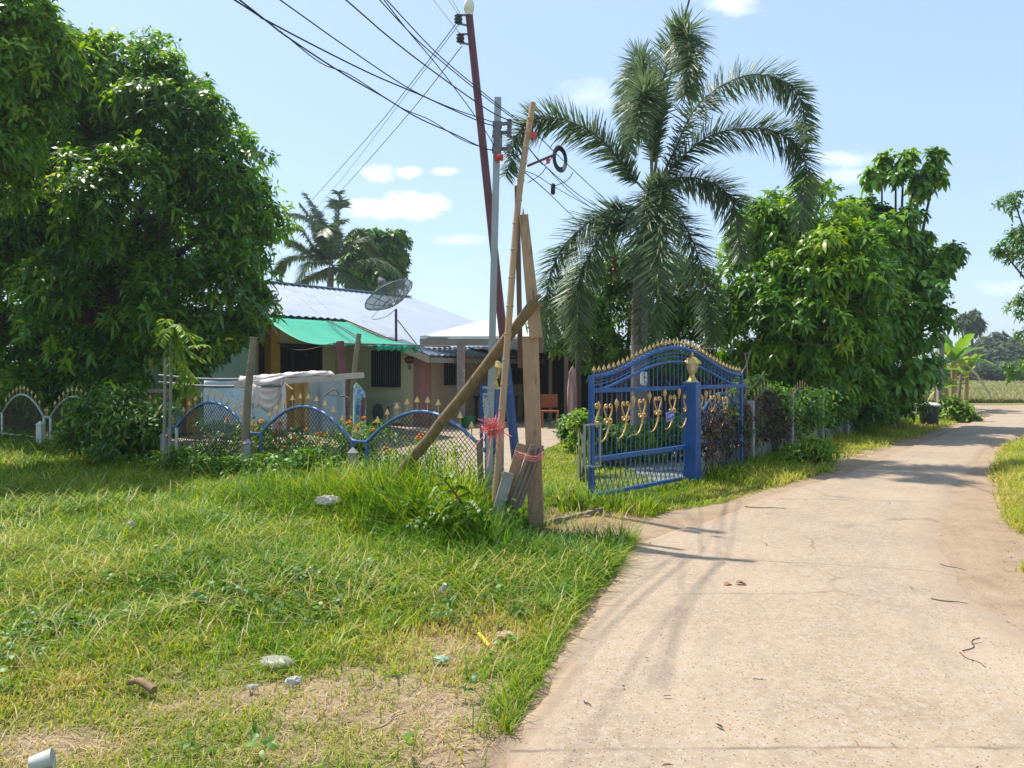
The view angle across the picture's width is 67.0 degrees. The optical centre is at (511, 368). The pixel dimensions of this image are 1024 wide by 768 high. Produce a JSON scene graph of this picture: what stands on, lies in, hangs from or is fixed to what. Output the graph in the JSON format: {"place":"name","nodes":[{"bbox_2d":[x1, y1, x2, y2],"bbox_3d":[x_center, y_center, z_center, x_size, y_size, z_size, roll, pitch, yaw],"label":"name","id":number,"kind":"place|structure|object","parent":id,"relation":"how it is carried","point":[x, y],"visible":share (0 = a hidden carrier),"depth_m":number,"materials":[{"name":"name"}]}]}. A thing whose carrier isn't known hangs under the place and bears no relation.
{"place":"outdoors","nodes":[
{"label":"outdoors","id":0,"kind":"place"},
{"bbox_2d":[148,382,175,418],"bbox_3d":[-5.284,0.479,11.613,0.474,0.584,0.218,0,0,26],"label":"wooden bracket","id":1,"kind":"object","parent":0,"point":[156,391],"visible":0.66,"depth_m":11.57,"materials":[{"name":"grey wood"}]},
{"bbox_2d":[158,381,280,387],"bbox_3d":[-4.330,0.230,11.388,1.978,0.099,0.068,0,0,12],"label":"metal pipe","id":2,"kind":"object","parent":1,"relation":"attached to","point":[226,386],"visible":0.71,"depth_m":11.36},
{"bbox_2d":[203,381,271,425],"bbox_3d":[-4.118,0.494,11.816,1.312,0.753,0.179,0,0,14],"label":"bedspread","id":3,"kind":"object","parent":2,"relation":"hanging from","point":[236,395],"visible":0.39,"depth_m":11.81,"materials":[{"name":"fabric"}]},
{"bbox_2d":[234,372,363,387],"bbox_3d":[-3.137,0.161,11.475,1.867,0.225,0.060,0,0,-17],"label":"laundry rail","id":4,"kind":"object","parent":2,"relation":"attached to","point":[315,378],"visible":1,"depth_m":11.52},
{"bbox_2d":[238,370,333,437],"bbox_3d":[-3.316,0.510,11.385,1.372,0.976,0.347,0,0,-11],"label":"sheet","id":5,"kind":"object","parent":4,"relation":"hanging from","point":[270,398],"visible":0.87,"depth_m":11.25,"materials":[{"name":"fabric"}]},
{"bbox_2d":[286,382,307,428],"bbox_3d":[-3.281,0.495,11.702,0.398,0.823,0.114,0,0,0],"label":"bed sheet","id":6,"kind":"object","parent":4,"relation":"hanging from","point":[299,388],"visible":0.46,"depth_m":11.70,"materials":[{"name":"beige fabric"}]},
{"bbox_2d":[305,379,345,434],"bbox_3d":[-2.874,0.552,11.902,0.651,0.936,0.121,0,0,0],"label":"bed sheet","id":7,"kind":"object","parent":4,"relation":"hanging from","point":[319,389],"visible":0.52,"depth_m":11.90,"materials":[{"name":"grey fabric"}]},
{"bbox_2d":[353,383,365,444],"bbox_3d":[-2.199,0.663,11.167,0.196,0.927,0.082,0,0,-17],"label":"towel","id":8,"kind":"object","parent":4,"relation":"hanging from","point":[358,392],"visible":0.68,"depth_m":11.17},
{"bbox_2d":[208,422,270,440],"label":"plant","id":9,"kind":"object","parent":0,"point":[264,424],"visible":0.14,"depth_m":12.06,"materials":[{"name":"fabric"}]},
{"bbox_2d":[0,403,1023,767],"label":"ground","id":10,"kind":"structure","parent":0,"point":[968,525],"depth_m":3.95,"materials":[{"name":"soil"}]},
{"bbox_2d":[28,747,55,767],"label":"white cup","id":11,"kind":"object","parent":10,"relation":"on","point":[45,759],"visible":1,"depth_m":2.95,"materials":[{"name":"plastic"}]},
{"bbox_2d":[0,0,92,219],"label":"mango tree","id":12,"kind":"object","parent":10,"relation":"on","point":[38,45],"visible":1,"depth_m":12.07,"materials":[{"name":"green plant"}]},
{"bbox_2d":[42,379,183,464],"bbox_3d":[-6.176,0.872,11.967,2.107,1.436,1.170,0,0,0],"label":"shrub","id":13,"kind":"object","parent":10,"relation":"on","point":[114,427],"visible":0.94,"depth_m":11.81,"materials":[{"name":"green plant"}]},
{"bbox_2d":[125,677,157,693],"bbox_3d":[-1.789,1.523,3.738,0.201,0.051,0.050,0,0,29],"label":"wood chip","id":14,"kind":"object","parent":10,"relation":"on","point":[148,686],"visible":1,"depth_m":3.72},
{"bbox_2d":[0,20,304,436],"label":"mango tree","id":15,"kind":"object","parent":10,"relation":"on","point":[82,273],"visible":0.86,"depth_m":14.80,"materials":[{"name":"green plant"}]},
{"bbox_2d":[162,357,166,465],"bbox_3d":[-5.062,0.690,11.271,0.072,1.721,0.043,0,0,0],"label":"thin pole","id":16,"kind":"object","parent":10,"relation":"on","point":[164,410],"visible":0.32,"depth_m":11.25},
{"bbox_2d":[168,342,172,467],"bbox_3d":[-5.002,0.580,11.331,0.072,1.941,0.043,0,0,0],"label":"thin pole","id":17,"kind":"object","parent":10,"relation":"on","point":[170,413],"visible":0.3,"depth_m":11.31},
{"bbox_2d":[148,319,210,466],"bbox_3d":[-4.772,0.407,11.074,0.782,2.287,1.242,0,0,-29],"label":"feathery sapling","id":18,"kind":"object","parent":10,"relation":"on","point":[178,344],"visible":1,"depth_m":10.90,"materials":[{"name":"green plant"}]},
{"bbox_2d":[186,403,271,457],"bbox_3d":[-4.205,1.133,11.611,1.294,1.245,0.995,0,0,0],"label":"marigold plant","id":19,"kind":"object","parent":10,"relation":"on","point":[221,437],"visible":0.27,"depth_m":11.54,"materials":[{"name":"green plant"}]},
{"bbox_2d":[0,385,484,481],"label":"front fence","id":20,"kind":"object","parent":10,"relation":"on","point":[40,432],"visible":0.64,"depth_m":10.46,"materials":[{"name":"metal"}]},
{"bbox_2d":[206,418,280,455],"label":"marigold plant","id":21,"kind":"object","parent":10,"relation":"on","point":[256,440],"visible":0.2,"depth_m":11.21,"materials":[{"name":"green plant"}]},
{"bbox_2d":[241,337,257,468],"bbox_3d":[-3.604,0.559,10.593,0.306,1.989,0.127,0,0,31],"label":"bamboo post","id":22,"kind":"object","parent":10,"relation":"on","point":[246,417],"visible":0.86,"depth_m":10.56,"materials":[{"name":"wood"}]},
{"bbox_2d":[239,418,310,455],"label":"marigold plant","id":23,"kind":"object","parent":10,"relation":"on","point":[295,430],"visible":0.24,"depth_m":11.14,"materials":[{"name":"green plant"}]},
{"bbox_2d":[8,280,543,433],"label":"house","id":24,"kind":"structure","parent":10,"relation":"on","point":[431,374],"depth_m":22.04,"materials":[{"name":"beige concrete"}]},
{"bbox_2d":[259,343,321,374],"bbox_3d":[-6.211,0.420,21.806,0.087,2.260,2.110,0,0,37],"label":"window","id":25,"kind":"structure","parent":24,"relation":"in","point":[291,360],"depth_m":21.92,"materials":[{"name":"glass"}]},
{"bbox_2d":[270,318,419,352],"bbox_3d":[-4.002,-0.851,18.624,2.727,0.989,6.832,0,0,-32],"label":"shade tarp","id":26,"kind":"object","parent":24,"relation":"attached to","point":[318,332],"visible":0.86,"depth_m":19.27,"materials":[{"name":"fabric"}]},
{"bbox_2d":[371,350,400,386],"bbox_3d":[-3.551,-0.010,21.775,1.140,1.040,0.054,0,0,37],"label":"window","id":27,"kind":"structure","parent":24,"relation":"in","point":[385,365],"depth_m":21.75,"materials":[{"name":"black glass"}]},
{"bbox_2d":[365,276,422,351],"bbox_3d":[-3.156,-1.480,20.945,1.611,2.083,1.414,0,0,0],"label":"satellite dish","id":28,"kind":"object","parent":24,"relation":"attached to","point":[386,295],"visible":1,"depth_m":20.66,"materials":[{"name":"grey metal"}]},
{"bbox_2d":[444,355,465,384],"bbox_3d":[-1.618,0.030,22.086,0.055,0.860,0.910,0,0,37],"label":"window","id":29,"kind":"structure","parent":24,"relation":"in","point":[450,369],"depth_m":21.93,"materials":[{"name":"black glass"}]},
{"bbox_2d":[501,357,522,383],"bbox_3d":[0.014,0.050,24.262,0.055,0.860,1.060,0,0,37],"label":"window","id":30,"kind":"structure","parent":24,"relation":"in","point":[517,373],"depth_m":24.45,"materials":[{"name":"black glass"}]},
{"bbox_2d":[0,425,570,541],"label":"weeds","id":31,"kind":"object","parent":10,"relation":"on","point":[290,458],"visible":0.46,"depth_m":10.07,"materials":[{"name":"green plant"}]},
{"bbox_2d":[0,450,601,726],"bbox_3d":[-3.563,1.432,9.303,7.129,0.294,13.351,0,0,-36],"label":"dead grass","id":32,"kind":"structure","parent":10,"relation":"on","point":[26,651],"depth_m":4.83,"materials":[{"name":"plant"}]},
{"bbox_2d":[0,484,605,760],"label":"weeds","id":33,"kind":"object","parent":10,"relation":"on","point":[269,743],"visible":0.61,"depth_m":4.84,"materials":[{"name":"green plant"}]},
{"bbox_2d":[272,190,402,291],"bbox_3d":[-8.601,-3.621,37.851,7.012,10.348,4.366,0,0,0],"label":"coconut palm","id":34,"kind":"object","parent":10,"relation":"on","point":[328,240],"visible":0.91,"depth_m":37.75,"materials":[{"name":"green plant"}]},
{"bbox_2d":[0,424,677,767],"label":"grass","id":35,"kind":"structure","parent":10,"relation":"on","point":[498,526],"depth_m":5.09,"materials":[{"name":"plant"}]},
{"bbox_2d":[476,440,483,488],"bbox_3d":[-0.325,0.978,7.925,0.088,0.503,0.090,0,0,0],"label":"wooden stake","id":36,"kind":"object","parent":35,"relation":"on","point":[479,453],"visible":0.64,"depth_m":7.91,"materials":[{"name":"grey wood"}]},
{"bbox_2d":[336,341,349,458],"bbox_3d":[-2.666,0.578,12.253,0.132,2.051,0.261,0,0,42],"label":"steel post","id":37,"kind":"object","parent":10,"relation":"on","point":[341,357],"visible":0.5,"depth_m":12.19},
{"bbox_2d":[317,416,396,460],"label":"marigold plant","id":38,"kind":"object","parent":10,"relation":"on","point":[350,429],"visible":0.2,"depth_m":10.54,"materials":[{"name":"green plant"}]},
{"bbox_2d":[327,414,404,466],"bbox_3d":[-2.071,1.147,10.343,1.421,1.099,1.100,0,0,0],"label":"marigold plant","id":39,"kind":"object","parent":10,"relation":"on","point":[359,449],"visible":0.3,"depth_m":10.36,"materials":[{"name":"green plant"}]},
{"bbox_2d":[334,227,413,291],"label":"distant tree","id":40,"kind":"object","parent":10,"relation":"on","point":[393,246],"visible":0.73,"depth_m":43.15,"materials":[{"name":"green plant"}]},
{"bbox_2d":[171,417,603,480],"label":"yard slab","id":41,"kind":"structure","parent":10,"relation":"on","point":[549,438],"depth_m":16.96,"materials":[{"name":"concrete"}]},
{"bbox_2d":[349,333,360,436],"bbox_3d":[-2.409,0.503,11.844,0.247,2.099,0.104,0,0,36],"label":"bamboo post","id":42,"kind":"object","parent":41,"relation":"on","point":[356,354],"visible":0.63,"depth_m":11.80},
{"bbox_2d":[372,401,401,425],"bbox_3d":[-3.472,1.224,21.414,0.860,0.649,0.320,0,0,37],"label":"air conditioner","id":43,"kind":"object","parent":41,"relation":"on","point":[379,408],"visible":0.85,"depth_m":21.27,"materials":[{"name":"white plastic"}]},
{"bbox_2d":[420,318,567,425],"bbox_3d":[0.490,-0.052,23.082,3.364,3.204,6.748,0,0,26],"label":"carport","id":44,"kind":"object","parent":41,"relation":"on","point":[470,334],"visible":0.46,"depth_m":21.09,"materials":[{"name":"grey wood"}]},
{"bbox_2d":[541,394,558,427],"bbox_3d":[1.000,1.110,20.413,0.460,0.880,0.465,0,0,0],"label":"chair","id":45,"kind":"object","parent":41,"relation":"on","point":[549,400],"visible":0.87,"depth_m":20.61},
{"bbox_2d":[471,345,743,428],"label":"tin shed","id":46,"kind":"structure","parent":41,"relation":"on","point":[551,377],"depth_m":21.75,"materials":[{"name":"grey metal"}]},
{"bbox_2d":[380,433,467,475],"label":"marigold plant","id":47,"kind":"object","parent":10,"relation":"on","point":[408,451],"visible":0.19,"depth_m":9.10,"materials":[{"name":"green plant"}]},
{"bbox_2d":[424,471,492,548],"bbox_3d":[-0.446,1.192,6.591,0.622,0.651,0.455,0,0,0],"label":"feathery sapling","id":48,"kind":"object","parent":10,"relation":"on","point":[469,492],"visible":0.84,"depth_m":6.57,"materials":[{"name":"green plant"}]},
{"bbox_2d":[390,294,543,484],"bbox_3d":[-0.693,0.507,7.897,2.394,2.416,0.129,0,0,36],"label":"leaning log","id":49,"kind":"object","parent":10,"relation":"on","point":[443,419],"visible":0.69,"depth_m":7.68,"materials":[{"name":"wood"}]},
{"bbox_2d":[454,0,518,461],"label":"steel pole","id":50,"kind":"object","parent":10,"relation":"on","point":[500,308],"visible":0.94,"depth_m":9.16,"materials":[{"name":"metal"}]},
{"bbox_2d":[485,389,503,481],"bbox_3d":[-0.190,0.932,8.300,0.150,1.435,0.150,0,0,36],"label":"gate post","id":51,"kind":"object","parent":10,"relation":"on","point":[496,399],"visible":0.17,"depth_m":8.22,"materials":[{"name":"blue paint"}]},
{"bbox_2d":[485,97,511,498],"bbox_3d":[-0.141,-0.506,7.573,0.286,4.314,0.165,0,0,36],"label":"grey pole","id":52,"kind":"object","parent":10,"relation":"on","point":[498,133],"visible":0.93,"depth_m":7.57,"materials":[{"name":"metal"}]},
{"bbox_2d":[234,0,493,125],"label":"overhead cable","id":53,"kind":"object","parent":52,"relation":"attached to","point":[246,7],"visible":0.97,"depth_m":5.50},
{"bbox_2d":[239,0,492,149],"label":"overhead cable","id":54,"kind":"object","parent":52,"relation":"attached to","point":[259,15],"visible":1,"depth_m":5.43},
{"bbox_2d":[280,0,491,121],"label":"overhead cable","id":55,"kind":"object","parent":52,"relation":"attached to","point":[366,60],"visible":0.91,"depth_m":5.57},
{"bbox_2d":[491,471,513,523],"bbox_3d":[-0.124,1.276,7.082,0.319,0.681,0.115,0,0,-21],"label":"stone slab","id":56,"kind":"object","parent":10,"relation":"on","point":[505,484],"depth_m":7.06,"materials":[{"name":"stone"}]},
{"bbox_2d":[0,484,1023,767],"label":"straw","id":57,"kind":"object","parent":10,"relation":"on","point":[358,720],"visible":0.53,"depth_m":3.46,"materials":[{"name":"plant"}]},
{"bbox_2d":[491,102,535,511],"bbox_3d":[0.002,-0.490,7.330,0.584,4.188,0.102,0,0,-41],"label":"bamboo pole","id":58,"kind":"object","parent":10,"relation":"on","point":[509,316],"visible":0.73,"depth_m":7.30,"materials":[{"name":"wood"}]},
{"bbox_2d":[346,0,525,125],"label":"overhead cable","id":59,"kind":"object","parent":58,"relation":"attached to","point":[352,5],"visible":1,"depth_m":6.00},
{"bbox_2d":[474,413,511,467],"bbox_3d":[-0.180,0.652,7.104,0.304,0.506,0.346,0,0,-34],"label":"ribbon bow","id":60,"kind":"object","parent":58,"relation":"attached to","point":[491,430],"visible":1,"depth_m":7.08,"materials":[{"name":"pink plastic"}]},
{"bbox_2d":[514,185,522,367],"bbox_3d":[0.067,-0.911,7.640,0.084,1.804,0.080,0,0,0],"label":"timber batten","id":61,"kind":"object","parent":58,"relation":"attached to","point":[519,301],"visible":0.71,"depth_m":7.62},
{"bbox_2d":[506,443,526,504],"bbox_3d":[-0.037,1.154,7.270,0.380,0.921,0.086,0,0,-12],"label":"wooden stake","id":62,"kind":"object","parent":10,"relation":"on","point":[515,465],"visible":0.45,"depth_m":7.25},
{"bbox_2d":[502,444,543,526],"bbox_3d":[0.061,1.160,7.145,0.483,0.929,0.081,0,0,-9],"label":"wooden stake","id":63,"kind":"object","parent":10,"relation":"on","point":[526,474],"visible":0.7,"depth_m":7.12,"materials":[{"name":"brown wood"}]},
{"bbox_2d":[522,336,543,528],"bbox_3d":[0.200,0.644,7.400,0.213,1.915,0.100,0,0,0],"label":"timber post","id":64,"kind":"object","parent":10,"relation":"on","point":[531,376],"visible":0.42,"depth_m":7.35,"materials":[{"name":"wood"}]},
{"bbox_2d":[519,209,542,338],"bbox_3d":[0.178,-0.912,7.345,0.222,1.248,0.090,0,0,0],"label":"timber plank","id":65,"kind":"object","parent":64,"relation":"attached to","point":[534,325],"visible":1,"depth_m":7.32,"materials":[{"name":"wood"}]},
{"bbox_2d":[456,528,645,737],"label":"grass","id":66,"kind":"structure","parent":10,"relation":"on","point":[506,725],"depth_m":3.79,"materials":[{"name":"plant"}]},
{"bbox_2d":[524,507,604,526],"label":"gate track","id":67,"kind":"structure","parent":10,"relation":"on","point":[568,517],"depth_m":8.05,"materials":[{"name":"metal"}]},
{"bbox_2d":[551,408,597,452],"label":"shrub","id":68,"kind":"object","parent":10,"relation":"on","point":[564,431],"visible":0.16,"depth_m":14.36,"materials":[{"name":"green plant"}]},
{"bbox_2d":[575,348,580,410],"bbox_3d":[1.365,0.575,16.000,0.129,2.051,0.129,0,0,-22],"label":"timber post","id":69,"kind":"object","parent":10,"relation":"on","point":[578,370],"visible":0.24,"depth_m":15.95,"materials":[{"name":"brown wood"}]},
{"bbox_2d":[567,366,576,415],"bbox_3d":[1.230,0.509,15.770,0.142,1.123,0.251,0,0,35],"label":"umbrella","id":70,"kind":"object","parent":69,"relation":"hanging from","point":[572,394],"visible":0.85,"depth_m":15.71,"materials":[{"name":"pink fabric"}]},
{"bbox_2d":[561,407,595,482],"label":"garden plant","id":71,"kind":"object","parent":10,"relation":"on","point":[576,420],"visible":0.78,"depth_m":11.25,"materials":[{"name":"green plant"}]},
{"bbox_2d":[586,416,643,465],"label":"shrub","id":72,"kind":"object","parent":10,"relation":"on","point":[630,438],"visible":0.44,"depth_m":12.30,"materials":[{"name":"green plant"}]},
{"bbox_2d":[561,416,682,465],"bbox_3d":[2.079,1.136,12.862,2.409,0.828,2.174,0,0,-32],"label":"strap leaved plant","id":73,"kind":"object","parent":10,"relation":"on","point":[648,446],"visible":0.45,"depth_m":12.79,"materials":[{"name":"green plant"}]},
{"bbox_2d":[524,231,746,424],"bbox_3d":[2.983,-0.930,18.573,5.472,5.203,2.825,0,0,0],"label":"garden tree","id":74,"kind":"object","parent":10,"relation":"on","point":[611,340],"visible":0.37,"depth_m":18.14,"materials":[{"name":"green plant"}]},
{"bbox_2d":[542,432,746,509],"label":"grass","id":75,"kind":"structure","parent":10,"relation":"on","point":[554,476],"depth_m":11.42,"materials":[{"name":"plant"}]},
{"bbox_2d":[500,2,829,443],"bbox_3d":[2.781,-2.550,13.928,5.636,8.406,3.625,0,0,21],"label":"foxtail palm","id":76,"kind":"object","parent":10,"relation":"on","point":[644,105],"visible":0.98,"depth_m":13.60,"materials":[{"name":"green plant"}]},
{"bbox_2d":[683,382,700,483],"bbox_3d":[2.470,0.914,10.600,0.185,1.472,0.185,0,0,36],"label":"gate post","id":77,"kind":"object","parent":10,"relation":"on","point":[692,435],"visible":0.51,"depth_m":10.53,"materials":[{"name":"blue paint"}]},
{"bbox_2d":[583,339,745,496],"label":"sliding gate","id":78,"kind":"structure","parent":77,"relation":"attached to","point":[593,423],"depth_m":9.80,"materials":[{"name":"metal"}]},
{"bbox_2d":[685,352,701,381],"bbox_3d":[2.470,-0.028,10.600,0.260,0.411,0.225,0,0,0],"label":"finial","id":79,"kind":"object","parent":77,"relation":"on","point":[692,363],"visible":0.99,"depth_m":10.55,"materials":[{"name":"gold metal"}]},
{"bbox_2d":[726,371,799,440],"bbox_3d":[4.370,0.810,13.667,1.312,1.548,1.155,0,0,0],"label":"shrub","id":80,"kind":"object","parent":10,"relation":"on","point":[751,382],"visible":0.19,"depth_m":13.45,"materials":[{"name":"green plant"}]},
{"bbox_2d":[701,380,886,481],"bbox_3d":[7.096,0.974,16.843,0.200,1.552,15.459,0,0,36],"label":"side fence","id":81,"kind":"object","parent":10,"relation":"on","point":[766,446],"visible":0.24,"depth_m":12.75,"materials":[{"name":"metal"}]},
{"bbox_2d":[699,398,760,475],"bbox_3d":[3.121,0.945,11.400,0.600,1.119,2.221,0,0,36],"label":"climbing vine","id":82,"kind":"object","parent":81,"relation":"attached to","point":[711,428],"visible":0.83,"depth_m":11.12,"materials":[{"name":"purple plant"}]},
{"bbox_2d":[723,401,771,461],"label":"climbing vine","id":83,"kind":"object","parent":81,"relation":"attached to","point":[754,431],"visible":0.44,"depth_m":11.94,"materials":[{"name":"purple plant"}]},
{"bbox_2d":[738,388,801,455],"bbox_3d":[4.388,0.923,13.071,0.492,1.163,2.858,0,0,36],"label":"climbing vine","id":84,"kind":"object","parent":81,"relation":"attached to","point":[772,430],"visible":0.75,"depth_m":13.04,"materials":[{"name":"brown plant"}]},
{"bbox_2d":[787,384,854,441],"bbox_3d":[6.247,0.910,15.582,0.653,1.189,4.142,0,0,36],"label":"climbing vine","id":85,"kind":"object","parent":81,"relation":"attached to","point":[830,405],"visible":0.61,"depth_m":15.31,"materials":[{"name":"green plant"}]},
{"bbox_2d":[768,381,828,435],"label":"shrub","id":86,"kind":"object","parent":10,"relation":"on","point":[818,416],"visible":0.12,"depth_m":14.75,"materials":[{"name":"green plant"}]},
{"bbox_2d":[708,178,907,408],"bbox_3d":[6.938,-1.606,18.565,4.718,6.547,4.297,0,0,0],"label":"mango tree","id":87,"kind":"object","parent":10,"relation":"on","point":[824,279],"visible":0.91,"depth_m":17.50,"materials":[{"name":"green plant"}]},
{"bbox_2d":[776,427,846,466],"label":"weed plant","id":88,"kind":"object","parent":10,"relation":"on","point":[817,450],"visible":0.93,"depth_m":12.38,"materials":[{"name":"green plant"}]},
{"bbox_2d":[602,412,1023,519],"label":"grass","id":89,"kind":"structure","parent":10,"relation":"on","point":[759,473],"depth_m":11.16,"materials":[{"name":"plant"}]},
{"bbox_2d":[799,376,861,431],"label":"shrub","id":90,"kind":"object","parent":10,"relation":"on","point":[844,406],"visible":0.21,"depth_m":16.49,"materials":[{"name":"green plant"}]},
{"bbox_2d":[845,372,901,435],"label":"shrub","id":91,"kind":"object","parent":10,"relation":"on","point":[877,408],"visible":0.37,"depth_m":17.92,"materials":[{"name":"green plant"}]},
{"bbox_2d":[827,146,971,421],"bbox_3d":[9.740,-2.183,20.522,3.926,7.691,4.444,0,0,38],"label":"broad leaved tree","id":92,"kind":"object","parent":10,"relation":"on","point":[927,274],"visible":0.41,"depth_m":20.14,"materials":[{"name":"green plant"}]},
{"bbox_2d":[875,367,933,429],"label":"shrub","id":93,"kind":"object","parent":10,"relation":"on","point":[924,401],"visible":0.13,"depth_m":20.01,"materials":[{"name":"green plant"}]},
{"bbox_2d":[919,402,940,424],"bbox_3d":[11.645,1.238,21.600,0.600,0.625,0.600,0,0,0],"label":"rubbish bin","id":94,"kind":"object","parent":10,"relation":"on","point":[932,418],"visible":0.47,"depth_m":21.39,"materials":[{"name":"plastic"}]},
{"bbox_2d":[937,393,984,422],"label":"weed plant","id":95,"kind":"object","parent":10,"relation":"on","point":[952,408],"visible":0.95,"depth_m":22.91,"materials":[{"name":"green plant"}]},
{"bbox_2d":[942,333,994,396],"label":"banana plant","id":96,"kind":"object","parent":10,"relation":"on","point":[958,351],"visible":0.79,"depth_m":28.17,"materials":[{"name":"green plant"}]},
{"bbox_2d":[954,308,988,379],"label":"slender tree","id":97,"kind":"object","parent":10,"relation":"on","point":[971,321],"visible":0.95,"depth_m":94.41,"materials":[{"name":"green plant"}]},
{"bbox_2d":[944,357,1023,380],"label":"undergrowth","id":98,"kind":"object","parent":10,"relation":"on","point":[987,371],"visible":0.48,"depth_m":96.97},
{"bbox_2d":[967,331,1013,354],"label":"tree","id":99,"kind":"object","parent":10,"relation":"on","point":[986,341],"visible":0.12,"depth_m":120.59,"materials":[{"name":"green plant"}]},
{"bbox_2d":[979,341,1023,363],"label":"tree","id":100,"kind":"object","parent":10,"relation":"on","point":[998,351],"visible":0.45,"depth_m":114.65,"materials":[{"name":"green plant"}]},
{"bbox_2d":[989,189,1023,385],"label":"roadside tree","id":101,"kind":"object","parent":10,"relation":"on","point":[1014,237],"visible":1,"depth_m":22.11,"materials":[{"name":"green plant"}]},
{"bbox_2d":[2,0,1023,360],"label":"sky","id":102,"kind":"structure","parent":0,"point":[900,75],"materials":[{"name":"blue"}]},
{"bbox_2d":[616,439,738,481],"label":"driveway","id":103,"kind":"structure","parent":0,"point":[651,468],"depth_m":12.03,"materials":[{"name":"concrete"}]},
{"bbox_2d":[634,411,702,458],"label":"shrub","id":104,"kind":"object","parent":103,"relation":"on","point":[677,422],"visible":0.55,"depth_m":13.09,"materials":[{"name":"green plant"}]},
{"bbox_2d":[506,409,1023,767],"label":"road","id":105,"kind":"structure","parent":0,"point":[791,622],"depth_m":4.23,"materials":[{"name":"concrete"}]},
{"bbox_2d":[916,405,1023,416],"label":"dirt road","id":106,"kind":"structure","parent":0,"point":[987,410],"depth_m":30.23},
{"bbox_2d":[946,354,993,404],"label":"banana plant","id":107,"kind":"object","parent":106,"relation":"on","point":[966,371],"visible":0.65,"depth_m":29.40,"materials":[{"name":"green plant"}]},
{"bbox_2d":[918,379,1023,402],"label":"grass","id":108,"kind":"structure","parent":0,"point":[1001,391],"depth_m":47.37,"materials":[{"name":"plant"}]},
{"bbox_2d":[986,437,1023,571],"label":"grass","id":109,"kind":"structure","parent":0,"point":[1011,516],"depth_m":9.54,"materials":[{"name":"plant"}]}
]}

